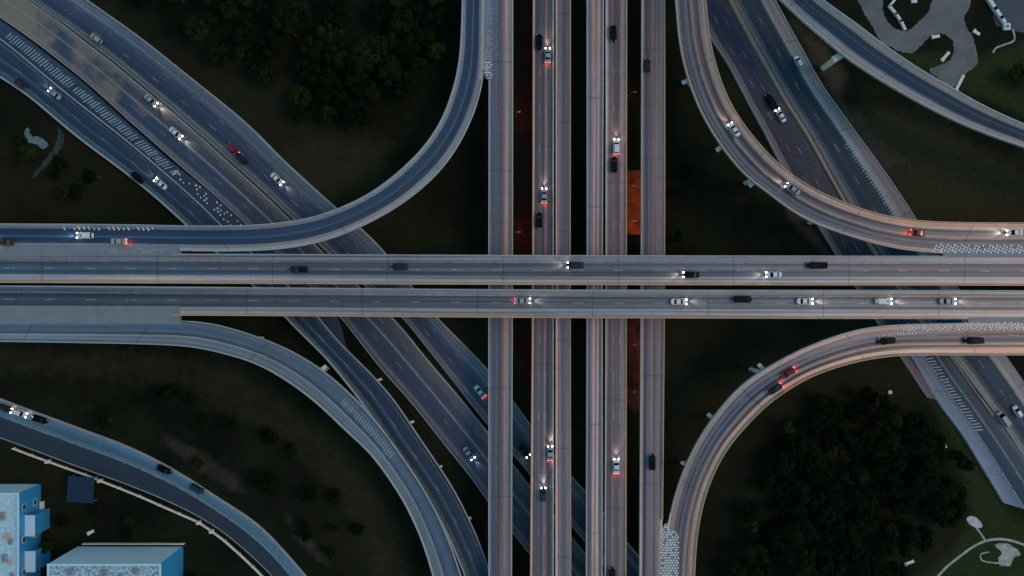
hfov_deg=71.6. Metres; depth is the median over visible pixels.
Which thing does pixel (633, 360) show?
soil strip
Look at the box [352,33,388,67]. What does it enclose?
tree
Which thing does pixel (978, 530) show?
path
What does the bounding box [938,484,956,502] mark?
tree
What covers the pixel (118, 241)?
saloon car
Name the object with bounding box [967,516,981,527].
path
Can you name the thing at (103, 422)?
tree
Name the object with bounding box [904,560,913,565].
concrete slab
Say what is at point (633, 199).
ground
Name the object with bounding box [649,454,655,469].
suv
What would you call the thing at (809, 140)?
median barrier
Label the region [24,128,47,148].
pale ground
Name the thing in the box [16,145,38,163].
tree
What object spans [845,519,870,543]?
tree
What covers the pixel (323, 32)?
tree
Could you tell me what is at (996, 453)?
divided road
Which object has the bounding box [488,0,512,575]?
viaduct
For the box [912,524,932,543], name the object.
tree
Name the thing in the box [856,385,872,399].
tree
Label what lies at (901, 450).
tree
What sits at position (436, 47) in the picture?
tree
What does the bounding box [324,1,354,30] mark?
tree
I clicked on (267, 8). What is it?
tree
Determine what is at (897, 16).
wall
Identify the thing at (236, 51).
tree
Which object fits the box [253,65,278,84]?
tree
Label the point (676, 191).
tree
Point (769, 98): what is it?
pickup truck
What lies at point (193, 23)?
tree
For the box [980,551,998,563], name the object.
path
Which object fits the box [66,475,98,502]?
canopy
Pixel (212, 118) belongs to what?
diagonal road
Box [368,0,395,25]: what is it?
tree
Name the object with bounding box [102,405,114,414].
tree
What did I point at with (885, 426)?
tree
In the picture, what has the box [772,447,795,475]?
tree
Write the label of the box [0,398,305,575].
service road
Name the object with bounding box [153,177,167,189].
saloon car
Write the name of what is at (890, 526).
tree
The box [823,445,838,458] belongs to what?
tree
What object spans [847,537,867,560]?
tree
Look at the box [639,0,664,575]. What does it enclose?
viaduct
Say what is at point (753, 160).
curved ramp
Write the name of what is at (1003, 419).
van
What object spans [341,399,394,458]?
hatch marking
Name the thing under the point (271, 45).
tree
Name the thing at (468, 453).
saloon car
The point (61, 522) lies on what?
tree
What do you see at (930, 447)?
tree
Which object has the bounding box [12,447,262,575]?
roadside fence
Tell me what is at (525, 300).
saloon car
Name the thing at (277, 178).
saloon car
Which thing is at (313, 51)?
tree
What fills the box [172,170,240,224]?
hatch marking
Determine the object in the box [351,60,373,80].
tree
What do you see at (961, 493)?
tree
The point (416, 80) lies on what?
tree
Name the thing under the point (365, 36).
tree
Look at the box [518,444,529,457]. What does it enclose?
saloon car
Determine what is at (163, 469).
suv
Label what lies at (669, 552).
hatch marking
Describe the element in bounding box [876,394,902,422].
tree
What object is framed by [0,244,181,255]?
gore pavement
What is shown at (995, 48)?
path
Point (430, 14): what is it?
tree
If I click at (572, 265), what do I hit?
suv
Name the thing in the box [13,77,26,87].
hatchback
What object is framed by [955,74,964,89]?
concrete slab
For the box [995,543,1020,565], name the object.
path
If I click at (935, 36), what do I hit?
concrete slab
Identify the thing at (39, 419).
suv
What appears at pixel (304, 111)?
tree
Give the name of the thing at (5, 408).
saloon car
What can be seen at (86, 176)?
tree
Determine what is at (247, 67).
tree
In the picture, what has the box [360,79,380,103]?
tree
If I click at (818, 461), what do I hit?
tree
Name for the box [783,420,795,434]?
tree
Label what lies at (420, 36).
tree
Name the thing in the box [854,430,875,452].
tree
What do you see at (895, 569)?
tree
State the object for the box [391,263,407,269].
suv
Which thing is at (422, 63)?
tree
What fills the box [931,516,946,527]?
tree
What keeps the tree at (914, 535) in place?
on the ground at (936, 166)
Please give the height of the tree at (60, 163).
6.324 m
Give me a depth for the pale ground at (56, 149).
234.96 m
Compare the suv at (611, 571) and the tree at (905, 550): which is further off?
the tree at (905, 550)
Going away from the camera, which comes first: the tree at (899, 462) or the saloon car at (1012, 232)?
the saloon car at (1012, 232)
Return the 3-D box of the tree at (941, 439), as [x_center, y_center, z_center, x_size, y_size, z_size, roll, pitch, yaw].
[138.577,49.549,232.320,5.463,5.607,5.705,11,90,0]
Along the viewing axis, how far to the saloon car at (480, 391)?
233.38 m
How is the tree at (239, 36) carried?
on the ground at (936, 166)
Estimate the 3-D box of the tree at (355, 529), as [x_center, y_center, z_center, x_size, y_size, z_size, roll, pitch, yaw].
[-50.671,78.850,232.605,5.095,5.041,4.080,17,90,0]
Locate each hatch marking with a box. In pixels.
[6,33,177,174]
[63,226,152,230]
[101,249,167,252]
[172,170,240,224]
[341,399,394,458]
[484,3,492,77]
[660,524,678,575]
[845,142,896,216]
[901,322,1023,331]
[925,355,982,430]
[933,243,1023,252]
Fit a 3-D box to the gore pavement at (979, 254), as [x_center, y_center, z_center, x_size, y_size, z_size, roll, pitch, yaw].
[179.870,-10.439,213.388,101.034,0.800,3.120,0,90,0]
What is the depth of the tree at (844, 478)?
231.47 m
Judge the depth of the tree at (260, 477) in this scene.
230.43 m
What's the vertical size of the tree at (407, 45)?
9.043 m
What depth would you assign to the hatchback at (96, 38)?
233.25 m
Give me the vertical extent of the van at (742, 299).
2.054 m
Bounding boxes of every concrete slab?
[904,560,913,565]
[931,34,939,38]
[940,51,949,61]
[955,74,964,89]
[972,29,979,35]
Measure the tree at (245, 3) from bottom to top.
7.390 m
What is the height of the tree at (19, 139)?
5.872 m
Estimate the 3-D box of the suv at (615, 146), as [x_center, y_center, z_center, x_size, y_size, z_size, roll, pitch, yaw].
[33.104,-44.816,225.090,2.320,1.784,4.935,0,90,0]
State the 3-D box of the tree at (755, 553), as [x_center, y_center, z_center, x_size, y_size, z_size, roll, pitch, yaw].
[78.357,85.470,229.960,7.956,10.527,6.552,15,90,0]
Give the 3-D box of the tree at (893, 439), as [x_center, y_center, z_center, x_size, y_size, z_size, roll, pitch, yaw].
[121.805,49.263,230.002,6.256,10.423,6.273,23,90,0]
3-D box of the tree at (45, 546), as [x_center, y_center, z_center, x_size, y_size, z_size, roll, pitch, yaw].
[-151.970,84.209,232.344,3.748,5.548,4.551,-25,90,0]
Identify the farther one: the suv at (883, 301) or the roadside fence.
the roadside fence
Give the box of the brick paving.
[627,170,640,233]
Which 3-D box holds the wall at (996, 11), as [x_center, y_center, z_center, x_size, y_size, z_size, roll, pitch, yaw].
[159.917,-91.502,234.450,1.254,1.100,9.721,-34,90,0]
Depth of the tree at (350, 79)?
228.64 m
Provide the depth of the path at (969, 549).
234.94 m
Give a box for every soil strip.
[513,0,532,389]
[627,318,639,412]
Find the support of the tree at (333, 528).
on the ground at (936, 166)
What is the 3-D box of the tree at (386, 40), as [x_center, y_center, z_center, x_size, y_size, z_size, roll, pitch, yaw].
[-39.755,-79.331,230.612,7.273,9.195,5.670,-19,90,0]
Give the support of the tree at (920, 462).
on the ground at (936, 166)
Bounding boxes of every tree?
[11,132,27,145]
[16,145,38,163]
[39,541,54,553]
[46,165,61,178]
[52,154,69,169]
[53,513,69,529]
[54,186,68,200]
[68,183,83,199]
[81,168,101,184]
[90,506,101,517]
[96,415,111,429]
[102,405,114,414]
[121,531,134,541]
[123,516,133,524]
[147,386,164,402]
[160,383,185,404]
[165,0,184,2]
[166,12,185,32]
[182,17,211,43]
[182,390,199,407]
[185,19,200,29]
[190,456,204,469]
[194,413,213,430]
[199,0,219,5]
[202,41,231,63]
[203,11,219,31]
[215,0,233,12]
[219,0,238,19]
[221,416,237,432]
[222,26,250,46]
[229,41,253,58]
[237,11,253,29]
[238,0,253,8]
[240,61,257,77]
[250,47,277,66]
[250,470,266,487]
[253,0,281,20]
[253,29,283,57]
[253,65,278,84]
[258,427,278,445]
[262,474,281,496]
[271,9,292,32]
[271,11,298,40]
[284,441,296,458]
[287,84,311,106]
[288,99,317,123]
[289,1,310,19]
[289,4,315,31]
[294,520,310,537]
[298,486,317,502]
[299,35,324,61]
[301,533,312,542]
[308,64,333,89]
[316,19,345,44]
[318,106,338,123]
[319,18,329,31]
[322,68,345,95]
[323,43,347,70]
[323,548,335,558]
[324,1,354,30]
[327,488,340,504]
[329,523,337,531]
[331,33,347,49]
[343,67,362,87]
[343,98,376,130]
[344,46,367,72]
[349,522,364,535]
[350,80,369,98]
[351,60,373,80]
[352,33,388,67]
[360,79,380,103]
[364,32,379,52]
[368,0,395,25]
[377,53,403,86]
[379,31,398,50]
[388,0,405,8]
[388,8,416,35]
[394,33,421,55]
[396,1,424,33]
[400,67,426,97]
[408,55,428,69]
[410,27,436,46]
[421,1,447,26]
[427,0,444,4]
[427,42,446,59]
[669,186,681,196]
[673,230,684,242]
[728,559,746,575]
[738,499,763,521]
[740,561,759,575]
[743,517,757,533]
[746,543,768,564]
[759,479,774,491]
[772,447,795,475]
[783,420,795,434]
[793,563,820,575]
[794,547,816,568]
[803,521,820,543]
[805,450,828,470]
[813,392,827,408]
[813,406,836,426]
[815,394,844,419]
[819,497,847,521]
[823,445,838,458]
[835,417,848,433]
[836,441,846,455]
[838,470,850,485]
[841,428,859,445]
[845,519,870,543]
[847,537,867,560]
[848,402,871,422]
[853,512,879,531]
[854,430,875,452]
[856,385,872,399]
[866,391,878,404]
[869,412,891,433]
[874,434,895,456]
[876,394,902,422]
[877,431,900,451]
[883,560,909,575]
[884,521,899,535]
[884,530,908,549]
[889,443,908,456]
[890,415,903,427]
[890,455,907,471]
[895,518,912,537]
[897,497,916,513]
[898,541,912,557]
[903,410,928,432]
[907,528,922,545]
[912,467,938,492]
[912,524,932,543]
[915,458,937,482]
[915,540,933,553]
[916,421,936,443]
[917,436,937,452]
[921,453,939,470]
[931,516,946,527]
[932,432,945,447]
[934,437,946,452]
[936,503,959,527]
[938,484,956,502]
[939,474,953,485]
[947,449,963,460]
[947,498,966,518]
[954,483,966,500]
[955,452,975,470]
[1005,62,1023,84]
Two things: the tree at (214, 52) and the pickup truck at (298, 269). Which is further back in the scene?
the tree at (214, 52)
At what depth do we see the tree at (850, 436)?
229.50 m
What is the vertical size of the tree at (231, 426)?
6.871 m
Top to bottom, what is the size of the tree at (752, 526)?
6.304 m
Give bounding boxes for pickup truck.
[289,266,307,272]
[765,93,778,110]
[807,261,827,268]
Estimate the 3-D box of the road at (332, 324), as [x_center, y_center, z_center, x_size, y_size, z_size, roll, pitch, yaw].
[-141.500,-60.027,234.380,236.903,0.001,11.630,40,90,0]
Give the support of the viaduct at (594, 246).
on the ground at (936, 166)
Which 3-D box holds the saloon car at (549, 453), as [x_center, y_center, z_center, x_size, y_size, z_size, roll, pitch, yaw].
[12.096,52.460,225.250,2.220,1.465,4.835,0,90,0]
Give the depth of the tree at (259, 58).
230.10 m
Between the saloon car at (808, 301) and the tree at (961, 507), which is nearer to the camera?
the saloon car at (808, 301)
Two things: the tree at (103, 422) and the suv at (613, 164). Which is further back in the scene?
the tree at (103, 422)
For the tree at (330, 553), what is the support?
on the ground at (936, 166)
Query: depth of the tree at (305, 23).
228.84 m
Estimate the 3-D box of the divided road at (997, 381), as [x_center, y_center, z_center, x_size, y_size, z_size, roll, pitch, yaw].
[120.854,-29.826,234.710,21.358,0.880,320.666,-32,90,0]
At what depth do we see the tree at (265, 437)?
231.14 m
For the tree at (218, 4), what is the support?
on the ground at (936, 166)
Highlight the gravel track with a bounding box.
[858,0,977,86]
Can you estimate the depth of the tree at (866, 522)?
229.95 m
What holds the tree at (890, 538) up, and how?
on the ground at (936, 166)
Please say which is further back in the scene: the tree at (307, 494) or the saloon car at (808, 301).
the tree at (307, 494)
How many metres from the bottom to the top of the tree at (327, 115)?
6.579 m
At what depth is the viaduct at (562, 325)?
226.00 m
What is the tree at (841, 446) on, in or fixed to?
on the ground at (936, 166)
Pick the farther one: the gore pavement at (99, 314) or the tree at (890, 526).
the tree at (890, 526)
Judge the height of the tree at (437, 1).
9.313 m
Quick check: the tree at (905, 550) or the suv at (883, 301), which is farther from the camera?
the tree at (905, 550)
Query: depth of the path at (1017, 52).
234.94 m
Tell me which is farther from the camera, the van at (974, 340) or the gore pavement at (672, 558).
the gore pavement at (672, 558)
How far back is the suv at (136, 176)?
232.89 m
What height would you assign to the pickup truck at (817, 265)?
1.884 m
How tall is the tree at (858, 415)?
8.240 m
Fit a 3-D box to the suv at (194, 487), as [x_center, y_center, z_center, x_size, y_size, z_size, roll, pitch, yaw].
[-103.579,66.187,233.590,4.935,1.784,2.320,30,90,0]
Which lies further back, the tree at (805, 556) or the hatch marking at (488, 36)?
the tree at (805, 556)
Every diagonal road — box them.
[0,0,603,575]
[30,0,638,575]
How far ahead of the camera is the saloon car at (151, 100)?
233.39 m
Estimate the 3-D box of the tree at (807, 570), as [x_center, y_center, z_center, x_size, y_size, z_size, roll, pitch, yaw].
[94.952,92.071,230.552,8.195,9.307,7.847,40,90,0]
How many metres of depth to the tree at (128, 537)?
230.68 m
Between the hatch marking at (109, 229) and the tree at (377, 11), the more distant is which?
the tree at (377, 11)
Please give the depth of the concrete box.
234.10 m
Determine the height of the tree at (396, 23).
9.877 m
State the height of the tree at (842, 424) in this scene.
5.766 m
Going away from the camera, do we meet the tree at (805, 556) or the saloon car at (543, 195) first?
the saloon car at (543, 195)
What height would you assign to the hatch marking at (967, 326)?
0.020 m
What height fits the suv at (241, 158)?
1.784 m
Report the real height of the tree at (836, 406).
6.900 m
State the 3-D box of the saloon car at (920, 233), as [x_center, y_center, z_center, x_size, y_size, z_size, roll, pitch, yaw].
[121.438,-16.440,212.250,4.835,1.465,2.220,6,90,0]
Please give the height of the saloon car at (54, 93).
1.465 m
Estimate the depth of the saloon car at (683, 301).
211.97 m
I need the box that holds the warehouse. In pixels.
[47,543,184,575]
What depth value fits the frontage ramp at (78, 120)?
229.41 m
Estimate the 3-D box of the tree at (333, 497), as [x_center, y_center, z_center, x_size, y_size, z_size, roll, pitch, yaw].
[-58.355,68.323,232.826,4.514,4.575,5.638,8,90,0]
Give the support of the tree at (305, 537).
on the ground at (936, 166)
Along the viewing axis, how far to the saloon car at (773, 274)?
211.99 m
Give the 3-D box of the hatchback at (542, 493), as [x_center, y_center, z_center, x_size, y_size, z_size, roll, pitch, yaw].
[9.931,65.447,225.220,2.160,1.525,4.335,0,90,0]
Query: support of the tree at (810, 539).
on the ground at (936, 166)
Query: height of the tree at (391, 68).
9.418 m
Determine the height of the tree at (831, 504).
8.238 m
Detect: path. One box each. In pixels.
[937,538,1023,575]
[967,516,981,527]
[975,527,985,540]
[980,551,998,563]
[992,29,1015,52]
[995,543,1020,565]
[1012,40,1022,63]
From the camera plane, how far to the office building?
227.00 m
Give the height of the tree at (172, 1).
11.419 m
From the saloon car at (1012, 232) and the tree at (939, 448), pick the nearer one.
the saloon car at (1012, 232)
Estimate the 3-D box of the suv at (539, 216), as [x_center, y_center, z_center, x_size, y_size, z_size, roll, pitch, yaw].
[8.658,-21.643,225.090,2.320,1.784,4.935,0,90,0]
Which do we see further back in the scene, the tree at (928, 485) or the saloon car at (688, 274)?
the tree at (928, 485)
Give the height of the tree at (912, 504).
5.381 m
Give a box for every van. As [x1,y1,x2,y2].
[734,295,751,302]
[964,337,984,344]
[996,411,1011,426]
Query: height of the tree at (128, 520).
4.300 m
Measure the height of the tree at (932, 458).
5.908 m
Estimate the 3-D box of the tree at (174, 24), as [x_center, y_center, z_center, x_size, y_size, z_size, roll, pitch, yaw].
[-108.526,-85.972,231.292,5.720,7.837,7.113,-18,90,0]
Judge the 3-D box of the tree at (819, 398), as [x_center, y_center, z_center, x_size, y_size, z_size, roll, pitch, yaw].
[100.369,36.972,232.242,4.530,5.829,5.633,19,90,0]
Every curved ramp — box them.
[0,0,484,251]
[0,320,461,575]
[667,323,1023,575]
[675,0,1023,252]
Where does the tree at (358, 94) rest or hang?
on the ground at (936, 166)
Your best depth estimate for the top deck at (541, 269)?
213.00 m
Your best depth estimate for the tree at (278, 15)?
225.83 m
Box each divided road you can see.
[706,0,936,399]
[730,0,1023,457]
[911,355,1023,508]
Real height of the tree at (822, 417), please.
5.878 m
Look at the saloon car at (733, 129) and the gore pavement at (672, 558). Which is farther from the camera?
the gore pavement at (672, 558)
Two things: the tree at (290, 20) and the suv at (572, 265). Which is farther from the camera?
the tree at (290, 20)
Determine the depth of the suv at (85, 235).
211.77 m
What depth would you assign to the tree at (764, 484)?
230.57 m
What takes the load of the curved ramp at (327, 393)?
on the ground at (936, 166)
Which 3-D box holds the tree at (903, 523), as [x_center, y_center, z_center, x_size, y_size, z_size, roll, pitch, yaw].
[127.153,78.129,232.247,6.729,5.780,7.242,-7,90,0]
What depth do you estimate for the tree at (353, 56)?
227.74 m
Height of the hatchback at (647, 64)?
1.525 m
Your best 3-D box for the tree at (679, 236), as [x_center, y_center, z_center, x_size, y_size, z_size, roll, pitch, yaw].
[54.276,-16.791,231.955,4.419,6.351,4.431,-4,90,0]
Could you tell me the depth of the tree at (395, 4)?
226.60 m
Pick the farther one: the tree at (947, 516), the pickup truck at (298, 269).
the tree at (947, 516)
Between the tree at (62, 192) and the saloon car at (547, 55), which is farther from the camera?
the tree at (62, 192)
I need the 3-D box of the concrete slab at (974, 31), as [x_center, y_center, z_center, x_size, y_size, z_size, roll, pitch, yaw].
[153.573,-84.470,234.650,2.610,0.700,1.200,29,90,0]
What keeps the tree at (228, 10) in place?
on the ground at (936, 166)
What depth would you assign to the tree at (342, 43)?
226.26 m
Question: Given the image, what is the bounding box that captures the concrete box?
[1002,23,1010,29]
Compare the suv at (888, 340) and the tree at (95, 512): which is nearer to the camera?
the suv at (888, 340)
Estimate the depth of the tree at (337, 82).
229.29 m
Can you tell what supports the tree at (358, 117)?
on the ground at (936, 166)
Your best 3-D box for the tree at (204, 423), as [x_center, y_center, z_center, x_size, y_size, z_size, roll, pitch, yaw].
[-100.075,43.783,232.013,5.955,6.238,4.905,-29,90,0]
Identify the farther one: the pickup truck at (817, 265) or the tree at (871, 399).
the tree at (871, 399)
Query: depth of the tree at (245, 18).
230.10 m
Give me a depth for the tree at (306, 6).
228.98 m
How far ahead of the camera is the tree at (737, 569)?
229.01 m
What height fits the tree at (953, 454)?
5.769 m
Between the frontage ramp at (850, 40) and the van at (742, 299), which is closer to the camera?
the van at (742, 299)
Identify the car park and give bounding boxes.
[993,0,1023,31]
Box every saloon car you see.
[0,238,13,245]
[0,403,12,412]
[48,87,61,99]
[110,238,126,244]
[143,93,157,106]
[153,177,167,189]
[169,126,182,139]
[226,143,239,153]
[270,172,283,185]
[462,446,474,459]
[473,385,486,398]
[514,297,530,304]
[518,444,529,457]
[541,188,546,202]
[545,48,550,62]
[547,446,552,460]
[613,458,619,473]
[671,298,686,304]
[683,271,698,277]
[728,122,740,136]
[765,272,781,277]
[766,383,783,395]
[775,108,786,122]
[779,367,796,379]
[784,182,800,195]
[797,298,812,304]
[909,229,926,236]
[939,298,955,304]
[1006,229,1022,235]
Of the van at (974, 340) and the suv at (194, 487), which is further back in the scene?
the suv at (194, 487)
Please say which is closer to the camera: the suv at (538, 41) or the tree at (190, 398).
the suv at (538, 41)
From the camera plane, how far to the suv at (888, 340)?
211.71 m
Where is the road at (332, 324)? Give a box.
[0,20,346,348]
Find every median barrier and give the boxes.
[31,0,603,563]
[728,0,992,414]
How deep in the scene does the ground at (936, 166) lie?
235.00 m
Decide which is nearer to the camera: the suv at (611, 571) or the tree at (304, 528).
the suv at (611, 571)
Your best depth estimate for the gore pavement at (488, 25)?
225.99 m
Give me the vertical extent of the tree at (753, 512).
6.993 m
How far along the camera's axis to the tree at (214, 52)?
229.38 m
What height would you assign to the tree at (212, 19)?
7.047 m
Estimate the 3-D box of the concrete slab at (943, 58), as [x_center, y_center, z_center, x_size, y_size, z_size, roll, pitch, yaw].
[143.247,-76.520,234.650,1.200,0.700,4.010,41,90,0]
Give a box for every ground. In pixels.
[0,0,1023,575]
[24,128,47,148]
[30,128,63,180]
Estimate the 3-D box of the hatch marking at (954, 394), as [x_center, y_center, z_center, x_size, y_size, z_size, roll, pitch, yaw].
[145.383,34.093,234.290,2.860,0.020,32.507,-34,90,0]
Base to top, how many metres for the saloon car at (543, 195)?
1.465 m
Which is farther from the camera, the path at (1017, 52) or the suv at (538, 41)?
the path at (1017, 52)
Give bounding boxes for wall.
[887,6,906,30]
[986,0,1006,23]
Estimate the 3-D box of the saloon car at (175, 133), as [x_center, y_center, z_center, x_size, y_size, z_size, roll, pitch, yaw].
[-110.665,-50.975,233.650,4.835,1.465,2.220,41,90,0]
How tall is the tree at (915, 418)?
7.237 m
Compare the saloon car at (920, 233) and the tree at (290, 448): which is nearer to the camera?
the saloon car at (920, 233)
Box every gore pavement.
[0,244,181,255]
[0,306,181,323]
[484,0,490,79]
[660,519,675,575]
[942,248,1023,257]
[966,317,1023,322]
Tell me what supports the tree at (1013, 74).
on the ground at (936, 166)
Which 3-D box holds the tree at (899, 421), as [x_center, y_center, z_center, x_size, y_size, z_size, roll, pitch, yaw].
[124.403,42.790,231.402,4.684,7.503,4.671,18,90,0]
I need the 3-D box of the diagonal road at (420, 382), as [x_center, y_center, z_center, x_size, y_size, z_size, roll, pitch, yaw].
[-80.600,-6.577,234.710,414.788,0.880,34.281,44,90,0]
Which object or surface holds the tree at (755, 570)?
on the ground at (936, 166)
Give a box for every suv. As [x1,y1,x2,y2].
[11,408,27,417]
[31,415,47,424]
[76,231,93,238]
[130,171,144,183]
[156,464,171,474]
[189,483,204,494]
[233,152,247,164]
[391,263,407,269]
[536,34,541,49]
[536,212,542,227]
[567,261,583,268]
[609,567,614,575]
[610,25,616,41]
[611,157,616,171]
[613,139,618,154]
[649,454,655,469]
[875,297,891,304]
[878,337,895,344]
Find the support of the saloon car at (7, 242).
on the curved ramp at (421, 168)
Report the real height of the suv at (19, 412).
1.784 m
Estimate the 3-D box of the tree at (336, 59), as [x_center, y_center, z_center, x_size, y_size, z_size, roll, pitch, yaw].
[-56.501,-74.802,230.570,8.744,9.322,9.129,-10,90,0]
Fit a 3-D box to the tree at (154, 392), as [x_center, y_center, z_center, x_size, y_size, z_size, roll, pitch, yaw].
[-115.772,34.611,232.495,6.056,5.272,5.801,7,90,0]
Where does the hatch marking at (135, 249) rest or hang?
on the gore pavement at (41, 249)
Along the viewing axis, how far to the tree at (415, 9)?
227.66 m
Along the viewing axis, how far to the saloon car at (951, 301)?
211.99 m
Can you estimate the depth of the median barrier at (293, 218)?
233.73 m
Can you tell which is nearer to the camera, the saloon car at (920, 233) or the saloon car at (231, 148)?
the saloon car at (920, 233)
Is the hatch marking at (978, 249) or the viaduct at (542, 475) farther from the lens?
the viaduct at (542, 475)
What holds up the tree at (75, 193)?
on the ground at (936, 166)
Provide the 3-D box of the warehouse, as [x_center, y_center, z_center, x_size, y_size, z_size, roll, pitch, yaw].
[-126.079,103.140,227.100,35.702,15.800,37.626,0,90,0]
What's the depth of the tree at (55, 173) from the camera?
231.53 m
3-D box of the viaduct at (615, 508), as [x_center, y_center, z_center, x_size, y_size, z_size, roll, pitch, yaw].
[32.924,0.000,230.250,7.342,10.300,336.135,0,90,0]
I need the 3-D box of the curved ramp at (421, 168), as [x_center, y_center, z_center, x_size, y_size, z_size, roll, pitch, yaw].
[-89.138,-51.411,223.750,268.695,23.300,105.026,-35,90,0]
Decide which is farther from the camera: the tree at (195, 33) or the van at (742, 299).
the tree at (195, 33)
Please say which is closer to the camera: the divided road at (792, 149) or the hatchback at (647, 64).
the hatchback at (647, 64)
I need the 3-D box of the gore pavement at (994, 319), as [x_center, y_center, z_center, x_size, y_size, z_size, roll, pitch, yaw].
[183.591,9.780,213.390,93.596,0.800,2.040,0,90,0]
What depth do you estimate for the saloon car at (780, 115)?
233.38 m
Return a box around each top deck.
[0,254,1023,285]
[0,285,1023,318]
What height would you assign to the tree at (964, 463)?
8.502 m
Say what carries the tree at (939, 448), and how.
on the ground at (936, 166)
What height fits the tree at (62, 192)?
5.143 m
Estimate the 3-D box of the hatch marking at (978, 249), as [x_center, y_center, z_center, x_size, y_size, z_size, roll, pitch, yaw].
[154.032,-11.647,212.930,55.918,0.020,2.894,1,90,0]
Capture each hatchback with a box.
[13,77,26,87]
[90,33,102,43]
[540,487,545,500]
[644,58,649,71]
[793,55,803,68]
[1012,405,1023,418]
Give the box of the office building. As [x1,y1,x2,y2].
[0,484,49,575]
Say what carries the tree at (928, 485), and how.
on the ground at (936, 166)
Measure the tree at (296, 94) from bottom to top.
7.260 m
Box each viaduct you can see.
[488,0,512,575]
[530,0,553,575]
[555,0,570,575]
[585,0,603,575]
[604,0,626,575]
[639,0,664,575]
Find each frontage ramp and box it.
[0,38,487,575]
[779,0,1023,148]
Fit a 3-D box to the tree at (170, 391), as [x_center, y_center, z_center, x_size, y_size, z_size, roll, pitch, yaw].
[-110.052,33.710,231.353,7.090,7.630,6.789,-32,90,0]
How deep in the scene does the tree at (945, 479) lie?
230.30 m
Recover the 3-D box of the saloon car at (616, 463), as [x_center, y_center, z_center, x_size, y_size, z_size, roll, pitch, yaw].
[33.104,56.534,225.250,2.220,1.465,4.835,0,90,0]
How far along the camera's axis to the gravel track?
234.95 m
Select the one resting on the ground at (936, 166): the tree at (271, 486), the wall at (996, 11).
the tree at (271, 486)
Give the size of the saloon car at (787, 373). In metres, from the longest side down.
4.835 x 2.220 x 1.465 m
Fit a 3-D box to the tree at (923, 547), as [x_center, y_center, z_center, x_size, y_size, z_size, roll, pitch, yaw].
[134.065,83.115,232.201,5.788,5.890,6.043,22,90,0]
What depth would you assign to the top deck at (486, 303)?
213.00 m
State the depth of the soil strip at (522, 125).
234.97 m
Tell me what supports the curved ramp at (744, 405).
on the ground at (936, 166)
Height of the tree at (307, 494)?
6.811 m
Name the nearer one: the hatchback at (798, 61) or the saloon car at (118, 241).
the saloon car at (118, 241)
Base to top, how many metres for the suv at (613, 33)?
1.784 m
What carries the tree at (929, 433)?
on the ground at (936, 166)
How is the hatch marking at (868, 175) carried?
on the divided road at (997, 381)
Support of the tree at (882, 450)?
on the ground at (936, 166)
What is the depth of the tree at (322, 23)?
229.74 m
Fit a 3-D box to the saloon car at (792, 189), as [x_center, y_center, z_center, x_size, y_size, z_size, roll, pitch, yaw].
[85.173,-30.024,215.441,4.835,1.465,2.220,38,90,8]
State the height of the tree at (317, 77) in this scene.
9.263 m
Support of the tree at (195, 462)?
on the ground at (936, 166)
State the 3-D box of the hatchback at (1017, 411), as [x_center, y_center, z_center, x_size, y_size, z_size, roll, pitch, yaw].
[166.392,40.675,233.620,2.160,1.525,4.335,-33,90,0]
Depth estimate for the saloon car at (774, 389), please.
213.98 m
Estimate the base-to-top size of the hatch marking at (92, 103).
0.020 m
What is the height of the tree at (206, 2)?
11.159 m

